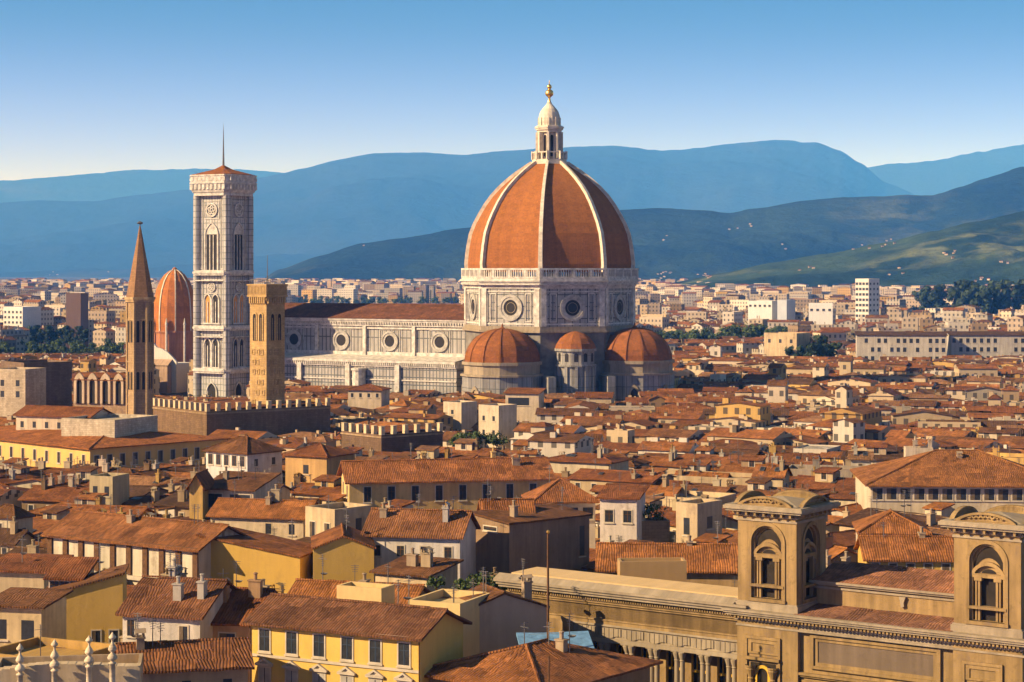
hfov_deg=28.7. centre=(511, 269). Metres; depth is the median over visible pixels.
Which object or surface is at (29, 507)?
window
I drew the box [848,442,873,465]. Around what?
house
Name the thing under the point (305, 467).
window
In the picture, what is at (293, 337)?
round window
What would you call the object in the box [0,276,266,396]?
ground
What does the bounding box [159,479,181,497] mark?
house
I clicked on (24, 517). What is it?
house
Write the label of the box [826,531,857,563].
house
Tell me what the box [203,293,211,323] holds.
lancet window
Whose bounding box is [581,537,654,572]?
house
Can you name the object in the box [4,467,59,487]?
house
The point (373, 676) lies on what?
window
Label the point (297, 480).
house
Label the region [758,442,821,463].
house
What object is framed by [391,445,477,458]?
house
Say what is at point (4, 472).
house
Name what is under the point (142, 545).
house
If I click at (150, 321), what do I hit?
paired window
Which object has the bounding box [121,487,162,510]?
house
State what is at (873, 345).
long building
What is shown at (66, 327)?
tree
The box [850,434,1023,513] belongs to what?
house
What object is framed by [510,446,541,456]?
house
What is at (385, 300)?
tree
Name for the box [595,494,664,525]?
house
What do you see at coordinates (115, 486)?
house
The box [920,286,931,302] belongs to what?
tree
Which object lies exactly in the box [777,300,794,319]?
apartment block
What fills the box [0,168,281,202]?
hills
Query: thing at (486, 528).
window
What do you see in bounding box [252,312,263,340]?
paired window
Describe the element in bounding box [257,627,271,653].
window
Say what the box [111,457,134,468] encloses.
house
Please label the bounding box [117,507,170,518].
house
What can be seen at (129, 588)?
house
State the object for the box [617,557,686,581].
parapet block
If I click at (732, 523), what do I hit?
house
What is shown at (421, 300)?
tree
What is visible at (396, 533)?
house
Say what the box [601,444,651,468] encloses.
house
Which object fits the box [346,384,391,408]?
house
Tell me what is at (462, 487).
window
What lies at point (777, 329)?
tree
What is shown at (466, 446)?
house
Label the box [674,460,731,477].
house
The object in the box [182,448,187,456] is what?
window
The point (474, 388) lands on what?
apse window
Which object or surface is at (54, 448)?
palace
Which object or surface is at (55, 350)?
tree
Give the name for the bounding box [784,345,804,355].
tree
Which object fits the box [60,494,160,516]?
house
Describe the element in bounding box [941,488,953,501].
window
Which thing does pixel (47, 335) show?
tree
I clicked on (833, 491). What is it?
house
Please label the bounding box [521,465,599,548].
house
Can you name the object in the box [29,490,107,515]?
house
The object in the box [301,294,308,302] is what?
tree
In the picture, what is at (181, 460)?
house
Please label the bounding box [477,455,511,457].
house
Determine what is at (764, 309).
apartment block
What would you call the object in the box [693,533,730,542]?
house
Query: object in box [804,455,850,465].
house
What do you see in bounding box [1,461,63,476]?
house
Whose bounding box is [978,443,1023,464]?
house
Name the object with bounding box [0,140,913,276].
hills
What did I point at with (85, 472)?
house
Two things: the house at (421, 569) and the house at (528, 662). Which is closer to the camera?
the house at (528, 662)
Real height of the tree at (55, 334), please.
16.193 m
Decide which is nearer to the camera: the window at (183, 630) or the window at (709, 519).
the window at (183, 630)
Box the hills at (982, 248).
[674,211,1023,290]
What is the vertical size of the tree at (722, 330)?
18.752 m
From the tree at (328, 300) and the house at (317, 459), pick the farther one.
the tree at (328, 300)
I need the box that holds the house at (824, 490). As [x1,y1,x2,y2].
[813,480,855,493]
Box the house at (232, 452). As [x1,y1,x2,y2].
[202,435,285,483]
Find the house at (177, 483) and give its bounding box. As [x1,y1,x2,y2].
[152,467,220,489]
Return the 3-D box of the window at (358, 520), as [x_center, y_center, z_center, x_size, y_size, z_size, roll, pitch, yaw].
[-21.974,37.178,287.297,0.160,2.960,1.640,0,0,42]
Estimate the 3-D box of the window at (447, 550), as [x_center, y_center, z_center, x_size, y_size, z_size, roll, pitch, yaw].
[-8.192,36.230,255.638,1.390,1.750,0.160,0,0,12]
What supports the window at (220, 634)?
in the house at (239, 606)
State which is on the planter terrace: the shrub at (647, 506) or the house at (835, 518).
the shrub at (647, 506)
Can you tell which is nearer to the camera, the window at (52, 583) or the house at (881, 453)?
the window at (52, 583)
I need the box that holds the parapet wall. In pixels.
[0,661,140,681]
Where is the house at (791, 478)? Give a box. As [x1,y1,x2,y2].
[789,461,827,480]
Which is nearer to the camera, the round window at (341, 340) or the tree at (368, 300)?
the round window at (341, 340)
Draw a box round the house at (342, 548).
[311,506,375,581]
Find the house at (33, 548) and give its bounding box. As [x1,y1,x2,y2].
[0,539,39,557]
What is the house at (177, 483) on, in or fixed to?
on the ground
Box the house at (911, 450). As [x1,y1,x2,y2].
[904,434,932,456]
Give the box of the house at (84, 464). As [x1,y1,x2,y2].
[72,461,95,467]
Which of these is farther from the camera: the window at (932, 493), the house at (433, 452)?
the house at (433, 452)
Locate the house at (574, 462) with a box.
[548,440,632,473]
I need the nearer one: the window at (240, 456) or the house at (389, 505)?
the house at (389, 505)
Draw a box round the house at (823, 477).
[789,466,855,490]
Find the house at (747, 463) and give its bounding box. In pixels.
[717,451,773,472]
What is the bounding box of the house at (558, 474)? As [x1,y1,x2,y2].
[554,473,570,476]
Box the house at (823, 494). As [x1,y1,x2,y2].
[790,483,828,495]
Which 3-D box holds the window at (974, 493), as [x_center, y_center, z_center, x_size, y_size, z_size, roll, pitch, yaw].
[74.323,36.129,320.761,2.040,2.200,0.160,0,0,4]
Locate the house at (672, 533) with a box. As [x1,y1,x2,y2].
[645,515,737,542]
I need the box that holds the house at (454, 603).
[409,578,489,656]
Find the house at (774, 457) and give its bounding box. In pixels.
[719,449,793,464]
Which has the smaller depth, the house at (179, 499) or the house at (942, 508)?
the house at (942, 508)
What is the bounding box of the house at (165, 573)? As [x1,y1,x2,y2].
[127,562,167,586]
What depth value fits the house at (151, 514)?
289.92 m
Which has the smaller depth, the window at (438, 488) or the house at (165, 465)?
the window at (438, 488)
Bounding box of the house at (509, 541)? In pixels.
[472,487,591,582]
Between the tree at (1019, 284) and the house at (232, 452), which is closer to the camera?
the house at (232, 452)
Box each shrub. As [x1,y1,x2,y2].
[426,575,445,589]
[448,432,466,446]
[450,578,470,589]
[463,573,484,589]
[464,431,483,445]
[474,571,496,586]
[479,432,493,446]
[486,431,510,447]
[489,577,503,589]
[643,504,667,520]
[644,503,657,517]
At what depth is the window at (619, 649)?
216.14 m
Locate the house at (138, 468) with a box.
[134,458,201,472]
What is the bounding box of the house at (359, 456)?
[342,446,374,459]
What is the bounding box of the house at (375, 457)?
[365,453,392,459]
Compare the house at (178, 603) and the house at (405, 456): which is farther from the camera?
the house at (405, 456)
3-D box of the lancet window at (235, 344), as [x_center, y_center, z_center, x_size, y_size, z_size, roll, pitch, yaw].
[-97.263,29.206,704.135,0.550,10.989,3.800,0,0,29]
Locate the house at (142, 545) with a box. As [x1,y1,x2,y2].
[41,504,247,584]
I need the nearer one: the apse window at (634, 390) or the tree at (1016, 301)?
the apse window at (634, 390)
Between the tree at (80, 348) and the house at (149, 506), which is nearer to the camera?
the house at (149, 506)
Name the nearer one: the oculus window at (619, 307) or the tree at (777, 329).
the oculus window at (619, 307)
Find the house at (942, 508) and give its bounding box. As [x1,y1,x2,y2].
[920,502,954,516]
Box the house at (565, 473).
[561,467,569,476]
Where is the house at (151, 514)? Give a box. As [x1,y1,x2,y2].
[136,509,154,516]
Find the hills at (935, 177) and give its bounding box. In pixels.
[867,144,1023,194]
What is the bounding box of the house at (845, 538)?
[826,519,855,551]
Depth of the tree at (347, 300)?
2947.12 m
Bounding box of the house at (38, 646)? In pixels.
[0,624,118,656]
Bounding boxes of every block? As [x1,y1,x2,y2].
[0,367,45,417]
[3,306,40,343]
[61,413,157,437]
[66,293,87,347]
[337,581,394,603]
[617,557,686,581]
[748,300,776,324]
[764,332,809,355]
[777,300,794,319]
[809,303,832,324]
[855,279,878,321]
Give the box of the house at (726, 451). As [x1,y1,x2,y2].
[714,448,761,454]
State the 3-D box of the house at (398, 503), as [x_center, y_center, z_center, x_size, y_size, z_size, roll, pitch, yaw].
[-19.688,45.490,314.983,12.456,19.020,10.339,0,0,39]
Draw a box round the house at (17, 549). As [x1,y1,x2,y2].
[5,535,46,553]
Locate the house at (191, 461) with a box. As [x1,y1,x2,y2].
[188,457,194,464]
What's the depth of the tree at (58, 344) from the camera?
1233.44 m
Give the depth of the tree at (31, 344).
1209.51 m
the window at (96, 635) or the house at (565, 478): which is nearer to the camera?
the window at (96, 635)
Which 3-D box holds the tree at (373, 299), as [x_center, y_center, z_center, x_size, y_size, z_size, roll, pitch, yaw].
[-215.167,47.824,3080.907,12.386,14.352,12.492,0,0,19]
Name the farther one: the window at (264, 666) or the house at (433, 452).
the house at (433, 452)
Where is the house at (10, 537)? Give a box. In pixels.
[0,515,40,553]
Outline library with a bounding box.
[493,489,1023,681]
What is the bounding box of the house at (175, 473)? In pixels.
[137,460,197,477]
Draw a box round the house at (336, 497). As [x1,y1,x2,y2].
[319,493,345,503]
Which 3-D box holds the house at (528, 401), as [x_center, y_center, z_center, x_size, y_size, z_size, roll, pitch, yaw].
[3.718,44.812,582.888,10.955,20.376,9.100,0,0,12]
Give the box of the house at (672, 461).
[633,444,698,469]
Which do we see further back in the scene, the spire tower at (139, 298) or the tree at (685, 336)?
the tree at (685, 336)
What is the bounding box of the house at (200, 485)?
[185,463,214,519]
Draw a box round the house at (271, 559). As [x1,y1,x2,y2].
[195,518,312,592]
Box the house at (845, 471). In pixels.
[789,456,861,477]
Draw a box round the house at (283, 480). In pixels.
[282,470,284,484]
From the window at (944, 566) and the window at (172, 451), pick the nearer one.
the window at (944, 566)
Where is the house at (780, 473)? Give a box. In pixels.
[751,456,792,487]
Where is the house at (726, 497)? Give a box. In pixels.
[652,480,735,506]
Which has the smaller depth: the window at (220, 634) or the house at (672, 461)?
the window at (220, 634)
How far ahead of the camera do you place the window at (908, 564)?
245.64 m
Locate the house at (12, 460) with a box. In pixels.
[0,454,55,468]
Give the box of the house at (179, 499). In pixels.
[152,484,188,516]
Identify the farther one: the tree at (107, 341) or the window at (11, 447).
the tree at (107, 341)
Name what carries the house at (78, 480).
on the ground
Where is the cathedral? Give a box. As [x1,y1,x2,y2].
[285,80,675,401]
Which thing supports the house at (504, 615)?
on the ground
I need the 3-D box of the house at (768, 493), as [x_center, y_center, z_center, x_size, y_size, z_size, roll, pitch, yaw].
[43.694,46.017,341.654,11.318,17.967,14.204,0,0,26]
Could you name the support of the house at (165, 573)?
on the ground
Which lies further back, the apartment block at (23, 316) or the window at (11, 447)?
the apartment block at (23, 316)
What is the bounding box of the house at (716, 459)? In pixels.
[682,444,740,469]
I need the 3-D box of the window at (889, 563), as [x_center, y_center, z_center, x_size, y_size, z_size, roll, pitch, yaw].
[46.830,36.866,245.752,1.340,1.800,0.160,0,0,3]
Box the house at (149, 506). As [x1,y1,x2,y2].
[145,502,182,518]
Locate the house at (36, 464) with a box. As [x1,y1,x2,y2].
[10,457,39,467]
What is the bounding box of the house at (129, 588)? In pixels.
[127,585,134,595]
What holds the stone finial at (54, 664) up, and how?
on the parapet wall
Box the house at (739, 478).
[667,463,751,486]
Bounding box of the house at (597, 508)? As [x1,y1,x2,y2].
[595,504,599,513]
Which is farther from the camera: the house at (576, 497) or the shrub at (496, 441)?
the shrub at (496, 441)
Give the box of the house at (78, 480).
[65,472,97,487]
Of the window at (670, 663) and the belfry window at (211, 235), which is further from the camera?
the belfry window at (211, 235)
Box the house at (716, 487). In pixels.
[669,474,734,492]
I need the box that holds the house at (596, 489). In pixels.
[590,468,693,505]
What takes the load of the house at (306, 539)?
on the ground
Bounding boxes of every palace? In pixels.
[0,359,71,405]
[0,425,230,467]
[152,398,330,435]
[340,422,443,451]
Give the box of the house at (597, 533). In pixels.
[595,522,599,548]
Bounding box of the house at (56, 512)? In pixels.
[33,503,71,519]
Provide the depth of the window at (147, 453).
430.48 m
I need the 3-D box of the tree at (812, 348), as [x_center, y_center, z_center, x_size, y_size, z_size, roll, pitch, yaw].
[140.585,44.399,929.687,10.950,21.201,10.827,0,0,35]
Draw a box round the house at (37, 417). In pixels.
[13,405,113,429]
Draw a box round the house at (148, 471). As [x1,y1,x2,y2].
[129,456,186,476]
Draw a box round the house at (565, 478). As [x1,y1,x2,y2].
[551,477,569,481]
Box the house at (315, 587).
[287,554,430,603]
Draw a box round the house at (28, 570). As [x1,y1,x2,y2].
[0,535,73,592]
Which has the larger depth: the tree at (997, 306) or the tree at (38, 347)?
the tree at (997, 306)
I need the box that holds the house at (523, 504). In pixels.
[476,479,535,512]
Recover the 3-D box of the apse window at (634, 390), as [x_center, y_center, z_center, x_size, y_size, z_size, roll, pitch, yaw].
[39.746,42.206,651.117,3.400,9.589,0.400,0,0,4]
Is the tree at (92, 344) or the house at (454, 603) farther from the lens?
the tree at (92, 344)
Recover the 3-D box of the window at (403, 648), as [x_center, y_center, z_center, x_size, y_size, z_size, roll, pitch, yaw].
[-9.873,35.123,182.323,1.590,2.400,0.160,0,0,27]
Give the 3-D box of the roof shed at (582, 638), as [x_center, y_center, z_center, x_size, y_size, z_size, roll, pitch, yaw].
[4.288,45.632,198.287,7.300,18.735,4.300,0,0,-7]
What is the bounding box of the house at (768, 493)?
[754,488,787,495]
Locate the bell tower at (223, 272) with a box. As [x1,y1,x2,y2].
[189,124,256,396]
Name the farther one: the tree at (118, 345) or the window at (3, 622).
the tree at (118, 345)
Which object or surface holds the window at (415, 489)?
in the house at (436, 483)
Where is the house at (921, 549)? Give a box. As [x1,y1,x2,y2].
[853,522,953,570]
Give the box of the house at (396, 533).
[360,496,480,585]
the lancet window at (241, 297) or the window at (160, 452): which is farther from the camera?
the lancet window at (241, 297)
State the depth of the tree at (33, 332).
1377.29 m
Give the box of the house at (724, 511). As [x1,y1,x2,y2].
[701,494,732,515]
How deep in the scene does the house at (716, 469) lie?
401.58 m
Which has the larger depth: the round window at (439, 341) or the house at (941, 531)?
the round window at (439, 341)
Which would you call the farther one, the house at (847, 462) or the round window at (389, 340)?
the round window at (389, 340)
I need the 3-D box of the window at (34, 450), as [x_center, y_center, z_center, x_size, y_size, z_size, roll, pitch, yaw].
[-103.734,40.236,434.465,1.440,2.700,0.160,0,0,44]
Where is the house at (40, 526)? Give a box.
[33,518,59,537]
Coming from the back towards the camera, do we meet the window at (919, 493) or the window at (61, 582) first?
the window at (919, 493)
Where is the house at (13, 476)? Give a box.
[0,464,48,485]
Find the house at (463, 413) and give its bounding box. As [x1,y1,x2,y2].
[443,400,476,429]
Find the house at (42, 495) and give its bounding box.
[17,474,88,510]
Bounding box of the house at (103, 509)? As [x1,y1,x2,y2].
[96,502,117,512]
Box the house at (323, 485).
[290,474,341,503]
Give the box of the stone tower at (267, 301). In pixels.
[247,255,287,403]
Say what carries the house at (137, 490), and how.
on the ground
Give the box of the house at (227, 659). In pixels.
[114,612,254,681]
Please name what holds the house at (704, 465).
on the ground
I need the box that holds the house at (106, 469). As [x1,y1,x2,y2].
[72,455,137,473]
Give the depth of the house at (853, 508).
331.82 m
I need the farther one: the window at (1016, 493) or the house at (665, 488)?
the house at (665, 488)
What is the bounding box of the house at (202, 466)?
[163,453,205,469]
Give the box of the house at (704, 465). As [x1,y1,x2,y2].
[685,459,721,470]
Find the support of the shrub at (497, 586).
on the planter terrace
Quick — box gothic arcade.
[71,372,125,413]
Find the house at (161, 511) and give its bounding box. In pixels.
[138,502,175,517]
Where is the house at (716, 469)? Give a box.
[710,449,789,471]
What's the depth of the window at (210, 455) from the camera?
371.19 m
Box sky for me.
[0,0,1023,179]
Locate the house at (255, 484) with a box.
[208,458,281,510]
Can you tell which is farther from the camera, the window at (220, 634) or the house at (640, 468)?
the house at (640, 468)
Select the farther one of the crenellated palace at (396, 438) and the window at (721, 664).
the crenellated palace at (396, 438)
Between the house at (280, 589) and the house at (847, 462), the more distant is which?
the house at (847, 462)
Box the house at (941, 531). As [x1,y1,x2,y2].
[928,527,953,535]
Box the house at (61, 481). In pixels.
[23,470,87,493]
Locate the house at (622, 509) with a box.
[595,473,649,541]
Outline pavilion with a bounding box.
[676,498,721,542]
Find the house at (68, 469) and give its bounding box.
[30,456,78,474]
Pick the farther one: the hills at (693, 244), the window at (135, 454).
the hills at (693, 244)
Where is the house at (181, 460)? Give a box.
[169,457,193,464]
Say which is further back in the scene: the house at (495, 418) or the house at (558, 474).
the house at (495, 418)
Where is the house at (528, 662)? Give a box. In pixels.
[424,613,662,681]
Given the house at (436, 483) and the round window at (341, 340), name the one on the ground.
the house at (436, 483)
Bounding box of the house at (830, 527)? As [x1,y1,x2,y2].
[826,513,838,531]
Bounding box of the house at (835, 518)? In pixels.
[828,506,850,523]
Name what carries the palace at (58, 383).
on the ground
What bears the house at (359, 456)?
on the ground
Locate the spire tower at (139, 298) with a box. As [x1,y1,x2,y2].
[124,221,155,414]
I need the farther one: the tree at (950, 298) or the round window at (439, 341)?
the tree at (950, 298)
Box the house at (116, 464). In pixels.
[81,459,122,466]
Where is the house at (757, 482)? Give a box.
[728,475,818,495]
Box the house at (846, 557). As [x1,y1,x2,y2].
[826,549,851,567]
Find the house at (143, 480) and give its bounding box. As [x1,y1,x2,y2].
[129,469,187,484]
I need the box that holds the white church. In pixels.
[154,343,188,393]
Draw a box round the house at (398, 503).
[381,497,415,507]
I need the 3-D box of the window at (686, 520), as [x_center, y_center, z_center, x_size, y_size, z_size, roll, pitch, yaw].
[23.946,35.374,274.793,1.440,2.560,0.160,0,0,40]
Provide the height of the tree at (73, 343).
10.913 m
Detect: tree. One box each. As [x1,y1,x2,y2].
[0,343,9,352]
[4,347,15,353]
[25,340,40,352]
[27,326,37,342]
[32,325,40,342]
[32,344,43,352]
[35,329,44,343]
[41,329,52,343]
[41,343,54,352]
[44,325,54,343]
[48,345,57,352]
[50,327,61,340]
[54,339,66,352]
[56,328,65,342]
[61,344,76,352]
[62,325,71,347]
[63,329,73,348]
[70,340,79,353]
[71,326,81,341]
[75,341,86,353]
[79,325,88,343]
[83,346,94,353]
[85,342,97,352]
[88,346,102,352]
[95,346,108,352]
[101,338,111,352]
[107,343,119,352]
[112,342,123,351]
[118,342,125,352]
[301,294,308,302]
[317,295,323,302]
[324,297,332,302]
[333,296,340,302]
[342,297,350,302]
[359,296,365,302]
[364,297,372,302]
[369,296,375,302]
[381,297,388,302]
[406,297,412,302]
[417,296,423,302]
[656,332,669,338]
[660,330,679,338]
[664,330,680,338]
[680,334,691,338]
[687,328,701,338]
[697,332,713,338]
[700,327,715,338]
[710,332,721,338]
[718,326,741,335]
[725,326,754,337]
[727,324,742,335]
[742,323,757,331]
[745,326,763,336]
[755,323,766,335]
[772,326,786,331]
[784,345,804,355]
[803,343,827,356]
[812,334,827,344]
[815,348,834,356]
[821,342,842,356]
[910,290,928,309]
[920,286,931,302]
[921,289,934,309]
[928,289,947,307]
[933,284,951,306]
[946,286,960,306]
[950,279,970,297]
[955,283,972,306]
[963,287,983,311]
[968,282,987,312]
[973,285,995,313]
[988,280,999,302]
[988,286,1006,313]
[992,287,1011,308]
[997,278,1019,312]
[1009,288,1023,308]
[1014,279,1023,308]
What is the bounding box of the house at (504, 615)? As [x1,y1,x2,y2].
[459,558,549,652]
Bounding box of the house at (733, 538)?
[722,515,737,542]
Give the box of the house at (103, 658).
[0,653,142,681]
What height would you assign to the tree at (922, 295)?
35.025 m
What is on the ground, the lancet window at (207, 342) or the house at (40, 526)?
the house at (40, 526)
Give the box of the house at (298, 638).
[242,575,471,681]
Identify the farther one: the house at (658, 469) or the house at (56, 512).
the house at (658, 469)
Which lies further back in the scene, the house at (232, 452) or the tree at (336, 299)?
the tree at (336, 299)
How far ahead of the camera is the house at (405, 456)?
409.74 m
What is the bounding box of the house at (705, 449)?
[642,444,716,457]
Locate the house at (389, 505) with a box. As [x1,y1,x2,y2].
[385,500,393,507]
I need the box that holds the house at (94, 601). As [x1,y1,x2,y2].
[46,543,128,643]
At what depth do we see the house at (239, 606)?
205.11 m
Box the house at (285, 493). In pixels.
[256,468,293,498]
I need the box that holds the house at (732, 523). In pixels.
[652,494,737,531]
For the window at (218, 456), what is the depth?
369.92 m
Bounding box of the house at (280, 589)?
[263,582,285,592]
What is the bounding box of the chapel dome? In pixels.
[153,267,192,361]
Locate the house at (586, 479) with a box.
[567,458,676,495]
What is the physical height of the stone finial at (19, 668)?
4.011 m
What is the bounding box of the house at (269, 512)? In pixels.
[206,480,318,539]
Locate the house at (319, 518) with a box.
[305,495,372,536]
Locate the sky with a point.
(87, 86)
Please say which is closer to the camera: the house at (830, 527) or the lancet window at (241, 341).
the house at (830, 527)
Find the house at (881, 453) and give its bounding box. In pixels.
[841,442,903,464]
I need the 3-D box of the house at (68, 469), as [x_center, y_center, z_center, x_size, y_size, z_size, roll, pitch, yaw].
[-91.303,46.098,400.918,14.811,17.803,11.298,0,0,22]
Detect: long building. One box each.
[854,331,947,359]
[946,331,1023,357]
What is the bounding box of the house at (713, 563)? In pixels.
[595,521,737,586]
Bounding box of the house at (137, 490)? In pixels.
[129,485,167,496]
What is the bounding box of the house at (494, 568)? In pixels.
[490,567,498,579]
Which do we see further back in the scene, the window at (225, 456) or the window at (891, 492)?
the window at (225, 456)
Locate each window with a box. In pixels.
[0,547,9,553]
[0,619,8,641]
[9,446,12,457]
[21,447,24,457]
[21,620,33,639]
[26,504,35,510]
[32,449,35,460]
[45,450,48,462]
[49,580,59,587]
[56,451,60,463]
[59,581,69,584]
[69,453,72,464]
[91,629,101,642]
[93,486,97,492]
[94,455,99,465]
[104,486,109,497]
[107,454,112,466]
[108,629,118,643]
[120,453,125,465]
[125,619,135,637]
[127,320,132,341]
[127,370,132,389]
[132,452,138,465]
[136,320,145,341]
[136,371,145,389]
[145,451,150,462]
[149,320,152,341]
[149,370,152,388]
[158,450,162,462]
[170,449,175,459]
[178,625,188,639]
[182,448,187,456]
[194,447,199,459]
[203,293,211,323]
[203,337,211,367]
[204,222,218,269]
[207,453,213,465]
[208,493,222,510]
[211,293,219,323]
[211,338,219,367]
[215,453,221,465]
[218,632,235,637]
[223,454,229,466]
[229,493,250,497]
[231,455,237,467]
[232,293,238,323]
[232,337,238,367]
[233,222,243,269]
[239,293,245,323]
[239,337,245,367]
[239,455,244,467]
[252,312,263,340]
[255,658,273,681]
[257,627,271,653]
[265,523,270,533]
[270,312,281,340]
[282,660,299,681]
[284,630,298,656]
[286,328,303,349]
[287,524,295,536]
[302,465,308,474]
[309,520,315,536]
[309,663,327,681]
[311,633,325,659]
[324,522,330,530]
[331,328,350,350]
[337,666,355,681]
[339,635,353,662]
[356,518,361,530]
[363,486,371,503]
[365,669,384,681]
[367,638,382,665]
[374,544,381,557]
[379,329,399,351]
[387,486,395,501]
[394,672,413,681]
[395,545,404,557]
[396,641,411,668]
[411,485,419,502]
[419,545,428,555]
[429,330,450,352]
[434,485,443,501]
[443,546,452,557]
[458,484,466,501]
[469,294,476,319]
[471,386,477,392]
[482,484,490,498]
[482,525,497,533]
[498,294,522,320]
[506,483,513,499]
[508,398,528,404]
[529,483,536,490]
[560,294,585,320]
[578,526,585,557]
[582,506,594,520]
[592,641,604,649]
[603,509,614,523]
[613,294,626,319]
[616,644,623,653]
[622,510,632,524]
[629,385,638,396]
[641,647,654,669]
[666,650,679,681]
[682,518,689,536]
[691,653,705,681]
[706,516,713,529]
[717,657,731,681]
[871,487,883,500]
[885,487,897,500]
[888,562,897,565]
[899,487,911,500]
[906,562,915,567]
[913,488,925,500]
[923,563,932,568]
[927,488,939,501]
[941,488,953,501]
[941,563,950,570]
[955,488,967,501]
[969,488,981,501]
[983,488,995,501]
[997,488,1009,501]
[1011,488,1023,501]
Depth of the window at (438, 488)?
333.87 m
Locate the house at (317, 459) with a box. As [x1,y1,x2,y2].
[281,443,358,485]
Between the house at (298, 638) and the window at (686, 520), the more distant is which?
the window at (686, 520)
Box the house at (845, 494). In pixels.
[825,475,855,505]
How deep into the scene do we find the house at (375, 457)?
396.35 m
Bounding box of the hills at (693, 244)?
[265,167,1023,280]
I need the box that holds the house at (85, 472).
[33,466,99,485]
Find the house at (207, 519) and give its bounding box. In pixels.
[173,507,210,521]
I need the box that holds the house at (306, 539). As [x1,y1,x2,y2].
[273,527,310,542]
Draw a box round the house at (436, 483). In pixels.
[336,443,555,510]
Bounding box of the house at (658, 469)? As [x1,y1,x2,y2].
[644,466,686,475]
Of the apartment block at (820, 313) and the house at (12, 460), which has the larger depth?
the apartment block at (820, 313)
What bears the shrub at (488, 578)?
on the planter terrace
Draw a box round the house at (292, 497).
[278,480,319,503]
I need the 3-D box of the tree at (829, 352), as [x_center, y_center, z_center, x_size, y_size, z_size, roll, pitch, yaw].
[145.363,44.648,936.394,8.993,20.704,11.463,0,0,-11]
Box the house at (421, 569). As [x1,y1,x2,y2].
[369,546,463,591]
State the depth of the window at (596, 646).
217.89 m
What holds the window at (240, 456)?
in the house at (232, 452)
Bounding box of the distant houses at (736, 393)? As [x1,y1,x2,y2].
[0,223,1023,507]
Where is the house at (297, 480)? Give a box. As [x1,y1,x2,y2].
[279,473,301,485]
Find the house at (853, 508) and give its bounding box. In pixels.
[828,493,862,515]
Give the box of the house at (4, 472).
[0,469,8,476]
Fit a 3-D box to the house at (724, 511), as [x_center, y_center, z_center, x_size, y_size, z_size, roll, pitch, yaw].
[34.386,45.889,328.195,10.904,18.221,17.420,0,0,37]
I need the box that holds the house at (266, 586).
[263,579,286,593]
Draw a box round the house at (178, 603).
[115,550,236,641]
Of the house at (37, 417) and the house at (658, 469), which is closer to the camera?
the house at (658, 469)
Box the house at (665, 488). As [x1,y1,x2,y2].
[621,474,688,496]
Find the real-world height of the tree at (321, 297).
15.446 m
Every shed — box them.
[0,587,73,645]
[516,631,593,647]
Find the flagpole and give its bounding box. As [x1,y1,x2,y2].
[546,530,549,637]
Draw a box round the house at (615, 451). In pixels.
[608,449,629,455]
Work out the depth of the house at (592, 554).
284.11 m
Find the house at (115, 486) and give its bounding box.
[89,457,128,504]
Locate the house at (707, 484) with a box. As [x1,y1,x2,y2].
[692,477,735,485]
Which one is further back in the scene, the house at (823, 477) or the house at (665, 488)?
the house at (823, 477)
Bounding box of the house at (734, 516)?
[724,510,737,518]
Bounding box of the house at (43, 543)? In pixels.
[35,537,46,547]
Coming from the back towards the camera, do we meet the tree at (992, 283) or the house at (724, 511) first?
the tree at (992, 283)
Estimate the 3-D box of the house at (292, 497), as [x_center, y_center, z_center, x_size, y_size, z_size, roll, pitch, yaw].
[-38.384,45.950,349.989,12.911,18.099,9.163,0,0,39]
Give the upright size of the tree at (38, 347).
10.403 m
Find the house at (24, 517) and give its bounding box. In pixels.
[0,503,35,533]
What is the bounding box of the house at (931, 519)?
[834,496,948,530]
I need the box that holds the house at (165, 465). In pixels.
[159,463,199,467]
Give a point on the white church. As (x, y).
(173, 373)
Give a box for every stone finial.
[15,644,24,681]
[49,639,59,681]
[84,635,93,681]
[107,632,116,681]
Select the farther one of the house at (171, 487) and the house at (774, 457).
the house at (774, 457)
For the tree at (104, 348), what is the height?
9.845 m
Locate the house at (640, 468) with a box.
[627,455,648,470]
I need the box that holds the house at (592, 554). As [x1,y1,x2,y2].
[589,535,624,562]
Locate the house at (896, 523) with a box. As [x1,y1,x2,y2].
[852,490,932,539]
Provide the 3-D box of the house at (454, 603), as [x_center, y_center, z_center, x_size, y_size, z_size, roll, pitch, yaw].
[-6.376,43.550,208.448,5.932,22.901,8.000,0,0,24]
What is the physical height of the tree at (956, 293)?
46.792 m
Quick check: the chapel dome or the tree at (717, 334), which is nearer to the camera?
the chapel dome
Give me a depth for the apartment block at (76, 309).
1399.42 m
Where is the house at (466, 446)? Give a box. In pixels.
[438,438,503,457]
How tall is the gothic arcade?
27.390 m
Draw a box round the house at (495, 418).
[479,403,516,447]
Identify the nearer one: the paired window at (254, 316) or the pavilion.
the pavilion
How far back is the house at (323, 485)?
348.74 m
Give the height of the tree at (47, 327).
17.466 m
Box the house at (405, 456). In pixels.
[373,450,429,458]
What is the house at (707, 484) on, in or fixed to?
on the ground
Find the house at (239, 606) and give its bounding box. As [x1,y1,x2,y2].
[211,561,277,681]
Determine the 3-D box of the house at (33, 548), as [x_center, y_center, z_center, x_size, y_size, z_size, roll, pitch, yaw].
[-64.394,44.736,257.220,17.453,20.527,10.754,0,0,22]
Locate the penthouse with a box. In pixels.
[43,556,98,587]
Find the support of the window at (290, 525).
in the house at (269, 512)
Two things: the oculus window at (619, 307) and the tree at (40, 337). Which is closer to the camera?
the oculus window at (619, 307)
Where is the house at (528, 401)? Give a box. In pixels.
[503,387,545,421]
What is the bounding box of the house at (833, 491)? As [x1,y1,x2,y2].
[801,484,836,492]

